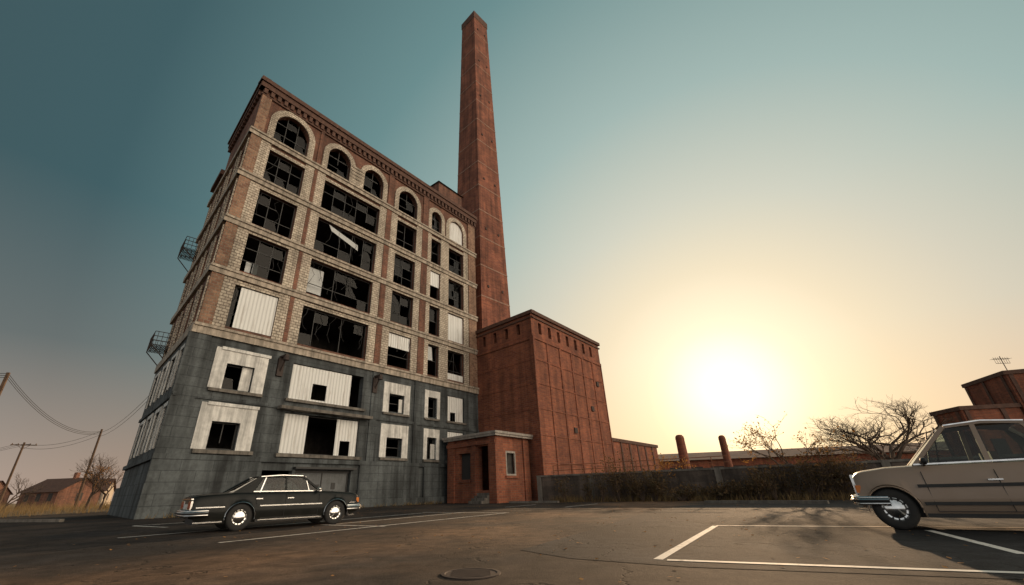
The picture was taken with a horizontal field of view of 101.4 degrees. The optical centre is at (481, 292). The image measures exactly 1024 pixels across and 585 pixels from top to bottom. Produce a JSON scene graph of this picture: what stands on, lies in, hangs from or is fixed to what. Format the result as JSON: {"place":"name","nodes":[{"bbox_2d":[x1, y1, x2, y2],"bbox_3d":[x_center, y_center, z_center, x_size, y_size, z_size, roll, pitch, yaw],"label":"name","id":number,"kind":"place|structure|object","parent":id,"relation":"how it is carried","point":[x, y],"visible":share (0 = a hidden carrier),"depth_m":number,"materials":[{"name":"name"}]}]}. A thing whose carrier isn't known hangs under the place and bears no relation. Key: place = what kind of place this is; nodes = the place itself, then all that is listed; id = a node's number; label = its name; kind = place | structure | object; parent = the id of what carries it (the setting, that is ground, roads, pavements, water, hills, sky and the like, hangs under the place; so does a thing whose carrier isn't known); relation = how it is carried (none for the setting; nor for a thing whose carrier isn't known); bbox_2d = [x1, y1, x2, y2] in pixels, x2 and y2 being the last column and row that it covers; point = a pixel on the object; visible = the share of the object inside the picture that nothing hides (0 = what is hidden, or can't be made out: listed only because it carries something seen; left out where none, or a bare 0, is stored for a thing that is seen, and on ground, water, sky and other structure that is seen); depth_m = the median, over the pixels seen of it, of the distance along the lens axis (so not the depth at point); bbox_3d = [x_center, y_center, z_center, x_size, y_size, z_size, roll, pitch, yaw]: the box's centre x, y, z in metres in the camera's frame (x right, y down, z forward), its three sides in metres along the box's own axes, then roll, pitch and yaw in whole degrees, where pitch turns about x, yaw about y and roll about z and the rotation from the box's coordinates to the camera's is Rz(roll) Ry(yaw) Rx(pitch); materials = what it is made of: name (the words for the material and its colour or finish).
{"place":"outdoors","nodes":[
{"label":"outdoors","id":0,"kind":"place"},
{"bbox_2d":[0,482,10,507],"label":"walls","id":1,"kind":"structure","parent":0,"point":[6,496],"depth_m":90.75,"materials":[{"name":"red brick"}]},
{"bbox_2d":[0,503,110,516],"bbox_3d":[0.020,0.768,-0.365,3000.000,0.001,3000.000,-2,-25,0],"label":"ground","id":2,"kind":"structure","parent":0,"point":[46,513],"depth_m":39.22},
{"bbox_2d":[0,372,10,394],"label":"utility pole","id":3,"kind":"object","parent":2,"relation":"on","point":[5,379],"visible":1,"depth_m":30.99,"materials":[{"name":"brown wood"}]},
{"bbox_2d":[0,442,36,502],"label":"utility pole","id":4,"kind":"object","parent":2,"relation":"on","point":[10,475],"visible":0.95,"depth_m":58.42,"materials":[{"name":"brown wood"}]},
{"bbox_2d":[1,475,44,510],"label":"bare tree","id":5,"kind":"object","parent":2,"relation":"on","point":[19,496],"visible":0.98,"depth_m":46.20,"materials":[{"name":"brown plant"}]},
{"bbox_2d":[74,429,102,507],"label":"utility pole","id":6,"kind":"object","parent":2,"relation":"on","point":[82,484],"visible":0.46,"depth_m":52.94,"materials":[{"name":"brown wood"}]},
{"bbox_2d":[0,373,142,450],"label":"power lines","id":7,"kind":"object","parent":6,"relation":"attached to","point":[55,420],"visible":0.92,"depth_m":42.06,"materials":[{"name":"black rubber"}]},
{"bbox_2d":[71,451,121,509],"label":"bare tree","id":8,"kind":"object","parent":2,"relation":"on","point":[93,492],"visible":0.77,"depth_m":47.17,"materials":[{"name":"brown plant"}]},
{"bbox_2d":[79,463,123,509],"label":"bare tree","id":9,"kind":"object","parent":2,"relation":"on","point":[96,480],"visible":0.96,"depth_m":45.26,"materials":[{"name":"brown plant"}]},
{"bbox_2d":[0,490,855,518],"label":"dry grass","id":10,"kind":"structure","parent":2,"relation":"on","point":[43,508],"depth_m":29.13,"materials":[{"name":"brown plant"}]},
{"bbox_2d":[447,300,459,459],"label":"walls","id":11,"kind":"structure","parent":2,"relation":"on","point":[456,364],"depth_m":46.26,"materials":[{"name":"grey brick"}]},
{"bbox_2d":[457,11,509,329],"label":"brick smokestack","id":12,"kind":"object","parent":2,"relation":"on","point":[478,189],"visible":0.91,"depth_m":60.77,"materials":[{"name":"brick"}]},
{"bbox_2d":[477,314,539,500],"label":"wall","id":13,"kind":"structure","parent":2,"relation":"on","point":[513,400],"depth_m":39.72,"materials":[{"name":"brick"}]},
{"bbox_2d":[475,309,534,337],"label":"coping","id":14,"kind":"object","parent":13,"relation":"on","point":[509,319],"visible":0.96,"depth_m":42.12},
{"bbox_2d":[477,335,542,474],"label":"panels","id":15,"kind":"object","parent":13,"relation":"attached to","point":[529,338],"visible":0.77,"depth_m":38.20,"materials":[{"name":"brick"}]},
{"bbox_2d":[530,313,615,474],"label":"wall","id":16,"kind":"structure","parent":2,"relation":"on","point":[554,335],"depth_m":40.91,"materials":[{"name":"brick"}]},
{"bbox_2d":[529,310,599,349],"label":"coping","id":17,"kind":"object","parent":16,"relation":"on","point":[541,316],"visible":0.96,"depth_m":44.11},
{"bbox_2d":[532,335,616,474],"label":"panels","id":18,"kind":"object","parent":16,"relation":"attached to","point":[560,348],"visible":0.77,"depth_m":40.25,"materials":[{"name":"brick"}]},
{"bbox_2d":[574,382,598,432],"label":"vents","id":19,"kind":"object","parent":16,"relation":"attached to","point":[592,409],"visible":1,"depth_m":43.68,"materials":[{"name":"metal"}]},
{"bbox_2d":[650,451,695,477],"bbox_3d":[13.062,12.321,28.169,3.269,3.257,2.632,-2,-25,0],"label":"autumn sapling","id":20,"kind":"object","parent":2,"relation":"on","point":[663,466],"visible":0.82,"depth_m":28.32,"materials":[{"name":"brown plant"}]},
{"bbox_2d":[675,435,690,468],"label":"round chimney","id":21,"kind":"object","parent":2,"relation":"on","point":[681,447],"visible":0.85,"depth_m":56.15,"materials":[{"name":"brick"}]},
{"bbox_2d":[554,431,885,501],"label":"dry shrubs","id":22,"kind":"object","parent":2,"relation":"on","point":[654,489],"visible":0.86,"depth_m":23.85,"materials":[{"name":"brown plant"}]},
{"bbox_2d":[718,435,732,466],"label":"round chimney","id":23,"kind":"object","parent":2,"relation":"on","point":[722,442],"visible":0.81,"depth_m":57.95,"materials":[{"name":"brick"}]},
{"bbox_2d":[724,411,853,498],"bbox_3d":[18.181,9.487,24.661,4.799,5.086,6.610,16,-30,-32],"label":"autumn sapling","id":24,"kind":"object","parent":2,"relation":"on","point":[757,433],"visible":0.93,"depth_m":25.39,"materials":[{"name":"orange plant"}]},
{"bbox_2d":[805,410,924,460],"bbox_3d":[34.554,14.523,38.217,8.140,6.979,9.540,-10,-27,17],"label":"bare tree","id":25,"kind":"object","parent":2,"relation":"on","point":[873,453],"visible":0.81,"depth_m":38.32,"materials":[{"name":"brown plant"}]},
{"bbox_2d":[808,394,972,461],"bbox_3d":[39.432,14.569,41.145,11.759,9.180,11.872,-21,-31,34],"label":"bare tree","id":26,"kind":"object","parent":2,"relation":"on","point":[900,452],"visible":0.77,"depth_m":39.16,"materials":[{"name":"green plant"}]},
{"bbox_2d":[14,478,100,508],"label":"walls","id":27,"kind":"structure","parent":0,"point":[68,494],"depth_m":70.23,"materials":[{"name":"red brick"}]},
{"bbox_2d":[23,493,82,501],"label":"windows","id":28,"kind":"structure","parent":27,"relation":"attached to","point":[49,497],"depth_m":69.50,"materials":[{"name":"black glass"}]},
{"bbox_2d":[17,478,104,492],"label":"roof","id":29,"kind":"structure","parent":27,"relation":"on","point":[52,485],"depth_m":71.69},
{"bbox_2d":[73,472,80,478],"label":"chimney","id":30,"kind":"object","parent":27,"relation":"on","point":[76,475],"visible":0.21,"depth_m":73.55,"materials":[{"name":"red brick"}]},
{"bbox_2d":[97,482,113,505],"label":"walls","id":31,"kind":"structure","parent":0,"point":[109,496],"depth_m":86.21,"materials":[{"name":"stone"}]},
{"bbox_2d":[46,478,115,491],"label":"roof","id":32,"kind":"structure","parent":31,"relation":"on","point":[108,482],"depth_m":85.36,"materials":[{"name":"brown"}]},
{"bbox_2d":[166,96,261,353],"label":"brick side wall","id":33,"kind":"structure","parent":0,"point":[250,121],"depth_m":32.87,"materials":[{"name":"brown brick"}]},
{"bbox_2d":[431,181,463,206],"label":"roof bulkhead","id":34,"kind":"object","parent":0,"point":[447,191],"visible":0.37,"depth_m":51.24,"materials":[{"name":"brown brick"}]},
{"bbox_2d":[0,499,1023,584],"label":"parking lot asphalt","id":35,"kind":"structure","parent":0,"point":[50,553],"depth_m":6.91,"materials":[{"name":"grey asphalt"}]},
{"bbox_2d":[120,340,185,487],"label":"gray side wall","id":36,"kind":"structure","parent":35,"relation":"on","point":[136,475],"depth_m":26.61,"materials":[{"name":"grey concrete"}]},
{"bbox_2d":[107,391,176,518],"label":"side gray mouldings","id":37,"kind":"object","parent":36,"relation":"attached to","point":[126,501],"visible":0.95,"depth_m":23.56,"materials":[{"name":"grey concrete"}]},
{"bbox_2d":[129,344,184,459],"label":"side white surrounds","id":38,"kind":"object","parent":36,"relation":"attached to","point":[176,362],"visible":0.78,"depth_m":26.54,"materials":[{"name":"paint"}]},
{"bbox_2d":[174,474,360,530],"bbox_3d":[-6.394,6.492,13.069,5.110,1.485,2.020,19,-32,-36],"label":"parked black sedan","id":39,"kind":"object","parent":35,"relation":"on","point":[241,505],"visible":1,"depth_m":12.31,"materials":[{"name":"paint"}]},
{"bbox_2d":[180,336,478,497],"bbox_3d":[-8.707,10.761,31.559,0.500,9.750,25.500,-21,-32,35],"label":"gray block base","id":40,"kind":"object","parent":35,"relation":"on","point":[266,438],"visible":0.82,"depth_m":29.40,"materials":[{"name":"grey concrete"}]},
{"bbox_2d":[132,331,478,519],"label":"gray mouldings","id":41,"kind":"object","parent":40,"relation":"attached to","point":[174,477],"visible":0.83,"depth_m":24.00,"materials":[{"name":"grey concrete"}]},
{"bbox_2d":[190,346,439,459],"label":"white window surrounds","id":42,"kind":"object","parent":40,"relation":"attached to","point":[243,417],"visible":0.97,"depth_m":25.93,"materials":[{"name":"paint"}]},
{"bbox_2d":[208,346,433,458],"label":"white boards","id":43,"kind":"object","parent":40,"relation":"on","point":[245,378],"visible":0.97,"depth_m":26.12,"materials":[{"name":"paint"}]},
{"bbox_2d":[293,467,356,491],"bbox_3d":[-10.455,12.922,27.608,0.660,2.500,4.500,-21,-32,35],"label":"door trim","id":44,"kind":"structure","parent":40,"relation":"attached to","point":[322,472],"depth_m":28.01,"materials":[{"name":"concrete"}]},
{"bbox_2d":[293,473,346,491],"bbox_3d":[-10.715,13.123,27.761,0.050,2.280,3.900,-21,-32,35],"label":"loading door","id":45,"kind":"structure","parent":44,"relation":"attached to","point":[337,479],"depth_m":28.33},
{"bbox_2d":[191,387,466,462],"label":"window sills","id":46,"kind":"structure","parent":40,"relation":"on","point":[313,411],"depth_m":28.16,"materials":[{"name":"concrete"}]},
{"bbox_2d":[275,354,382,392],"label":"wall brackets","id":47,"kind":"object","parent":40,"relation":"attached to","point":[282,359],"depth_m":27.82,"materials":[{"name":"metal"}]},
{"bbox_2d":[206,120,461,458],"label":"window frames","id":48,"kind":"structure","parent":40,"relation":"on","point":[340,230],"depth_m":34.37,"materials":[{"name":"black metal"}]},
{"bbox_2d":[244,225,431,360],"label":"hanging sheets","id":49,"kind":"object","parent":48,"relation":"hanging from","point":[313,289],"visible":0.79,"depth_m":32.80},
{"bbox_2d":[221,120,460,455],"bbox_3d":[-9.251,0.359,36.394,0.030,25.850,21.940,-21,-32,35],"label":"window glass","id":50,"kind":"object","parent":48,"relation":"in","point":[261,272],"visible":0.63,"depth_m":34.95,"materials":[{"name":"black glass"}]},
{"bbox_2d":[232,228,462,455],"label":"corrugated sheets","id":51,"kind":"object","parent":40,"relation":"on","point":[255,312],"visible":0.88,"depth_m":29.18,"materials":[{"name":"white metal"}]},
{"bbox_2d":[225,92,472,383],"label":"brick facade","id":52,"kind":"structure","parent":40,"relation":"on","point":[360,162],"depth_m":37.46,"materials":[{"name":"brown brick"}]},
{"bbox_2d":[146,236,201,365],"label":"fire escape balconies","id":53,"kind":"structure","parent":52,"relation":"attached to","point":[152,339],"depth_m":33.18,"materials":[{"name":"metal"}]},
{"bbox_2d":[154,126,250,373],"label":"side stone bands","id":54,"kind":"object","parent":52,"relation":"attached to","point":[183,305],"visible":0.96,"depth_m":31.56,"materials":[{"name":"beige stone"}]},
{"bbox_2d":[163,138,249,356],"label":"side surrounds","id":55,"kind":"object","parent":52,"relation":"attached to","point":[198,294],"visible":0.62,"depth_m":30.71,"materials":[{"name":"beige brick"}]},
{"bbox_2d":[210,75,271,192],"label":"side cornice","id":56,"kind":"structure","parent":52,"relation":"attached to","point":[247,113],"depth_m":36.38,"materials":[{"name":"brown brick"}]},
{"bbox_2d":[191,125,478,393],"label":"stone bands","id":57,"kind":"object","parent":52,"relation":"attached to","point":[229,334],"visible":1,"depth_m":33.60,"materials":[{"name":"beige stone"}]},
{"bbox_2d":[197,94,477,387],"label":"corner pilasters","id":58,"kind":"object","parent":52,"relation":"attached to","point":[210,299],"visible":0.91,"depth_m":30.36,"materials":[{"name":"beige brick"}]},
{"bbox_2d":[211,111,468,384],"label":"cream stone surrounds","id":59,"kind":"object","parent":52,"relation":"attached to","point":[230,283],"visible":0.97,"depth_m":35.17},
{"bbox_2d":[275,120,410,209],"bbox_3d":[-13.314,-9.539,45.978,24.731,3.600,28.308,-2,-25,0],"label":"arched windows","id":60,"kind":"structure","parent":52,"relation":"on","point":[290,135],"depth_m":41.90,"materials":[{"name":"black glass"}]},
{"bbox_2d":[282,132,429,374],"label":"brick pilasters","id":61,"kind":"object","parent":52,"relation":"attached to","point":[421,325],"visible":0.93,"depth_m":37.58,"materials":[{"name":"brown brick"}]},
{"bbox_2d":[258,76,477,227],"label":"cornice","id":62,"kind":"structure","parent":52,"relation":"attached to","point":[312,114],"depth_m":39.68,"materials":[{"name":"brown brick"}]},
{"bbox_2d":[450,223,461,234],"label":"arch infill","id":63,"kind":"object","parent":52,"relation":"attached to","point":[454,227],"visible":1,"depth_m":48.36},
{"bbox_2d":[206,150,459,483],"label":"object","id":64,"kind":"structure","parent":35,"relation":"on","point":[320,437],"depth_m":36.38,"materials":[{"name":"paint"}]},
{"bbox_2d":[0,500,829,521],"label":"kerb","id":65,"kind":"structure","parent":35,"relation":"on","point":[706,501],"depth_m":19.96,"materials":[{"name":"concrete"}]},
{"bbox_2d":[441,568,500,579],"bbox_3d":[-0.117,3.180,4.735,0.680,0.012,0.680,-2,-25,0],"label":"manhole cover","id":66,"kind":"object","parent":35,"relation":"on","point":[470,573],"visible":1,"depth_m":4.69,"materials":[{"name":"metal"}]},
{"bbox_2d":[442,430,532,503],"bbox_3d":[0.509,14.790,35.117,6.002,5.090,7.175,21,-33,-39],"label":"brick entrance porch","id":67,"kind":"object","parent":35,"relation":"on","point":[509,467],"visible":0.94,"depth_m":33.56,"materials":[{"name":"brick"}]},
{"bbox_2d":[507,453,512,473],"bbox_3d":[2.119,13.696,33.497,0.050,1.800,1.300,-21,-32,35],"label":"boarded window","id":68,"kind":"structure","parent":67,"relation":"in","point":[509,455],"depth_m":33.65,"materials":[{"name":"paint"}]},
{"bbox_2d":[506,451,515,475],"bbox_3d":[2.321,13.618,33.343,0.120,1.800,1.300,-21,-32,35],"label":"window frame","id":69,"kind":"structure","parent":67,"relation":"in","point":[513,452],"depth_m":33.52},
{"bbox_2d":[13,499,1023,581],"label":"fallen leaves","id":70,"kind":"object","parent":35,"relation":"on","point":[614,530],"visible":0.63,"depth_m":8.31,"materials":[{"name":"brown plant"}]},
{"bbox_2d":[120,504,1023,573],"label":"parking line markings","id":71,"kind":"object","parent":35,"relation":"on","point":[675,548],"visible":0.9,"depth_m":5.91,"materials":[{"name":"white paint"}]},
{"bbox_2d":[536,460,881,500],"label":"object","id":72,"kind":"object","parent":35,"relation":"on","point":[717,471],"visible":0.5,"depth_m":26.84,"materials":[{"name":"metal"}]},
{"bbox_2d":[553,455,729,473],"bbox_3d":[10.620,12.242,29.415,12.258,0.722,0.060,-18,-30,31],"label":"pipe railing","id":73,"kind":"object","parent":72,"relation":"on","point":[636,466],"visible":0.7,"depth_m":29.15,"materials":[{"name":"brown metal"}]},
{"bbox_2d":[541,462,881,500],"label":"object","id":74,"kind":"object","parent":35,"relation":"on","point":[703,478],"visible":0.43,"depth_m":27.12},
{"bbox_2d":[522,504,1023,578],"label":"resurfaced asphalt patch","id":75,"kind":"object","parent":35,"relation":"on","point":[799,531],"visible":0.86,"depth_m":6.65,"materials":[{"name":"grey asphalt"}]},
{"bbox_2d":[849,419,1023,529],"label":"parked tan sedan","id":76,"kind":"object","parent":75,"relation":"on","point":[989,484],"visible":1,"depth_m":7.71,"materials":[{"name":"paint"}]},
{"bbox_2d":[879,453,1023,466],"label":"wall","id":77,"kind":"structure","parent":35,"relation":"on","point":[884,463],"depth_m":20.94,"materials":[{"name":"brick"}]},
{"bbox_2d":[890,456,1023,466],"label":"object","id":78,"kind":"object","parent":35,"relation":"on","point":[903,463],"visible":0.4,"depth_m":20.98,"materials":[{"name":"silver metal"}]},
{"bbox_2d":[0,0,1023,503],"label":"sky","id":79,"kind":"structure","parent":0,"point":[803,209],"materials":[{"name":"blue"}]},
{"bbox_2d":[612,438,660,471],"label":"brick wing","id":80,"kind":"structure","parent":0,"point":[640,451],"depth_m":49.39,"materials":[{"name":"red brick"}]},
{"bbox_2d":[658,442,951,469],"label":"long low warehouse","id":81,"kind":"structure","parent":0,"point":[736,456],"depth_m":72.17,"materials":[{"name":"brick"}]},
{"bbox_2d":[670,463,791,469],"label":"windows","id":82,"kind":"structure","parent":81,"relation":"in","point":[789,463],"depth_m":72.69,"materials":[{"name":"black glass"}]},
{"bbox_2d":[929,403,1023,456],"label":"brick warehouse","id":83,"kind":"structure","parent":0,"point":[999,442],"depth_m":42.94,"materials":[{"name":"red brick"}]},
{"bbox_2d":[990,438,1012,454],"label":"windows","id":84,"kind":"structure","parent":83,"relation":"in","point":[1001,446],"depth_m":41.75,"materials":[{"name":"black glass"}]},
{"bbox_2d":[961,369,1023,414],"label":"brick warehouse","id":85,"kind":"structure","parent":0,"point":[1004,387],"depth_m":45.01,"materials":[{"name":"red brick"}]},
{"bbox_2d":[991,356,1009,369],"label":"roof antenna","id":86,"kind":"object","parent":85,"relation":"on","point":[1001,360],"visible":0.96,"depth_m":46.52,"materials":[{"name":"metal"}]}
]}

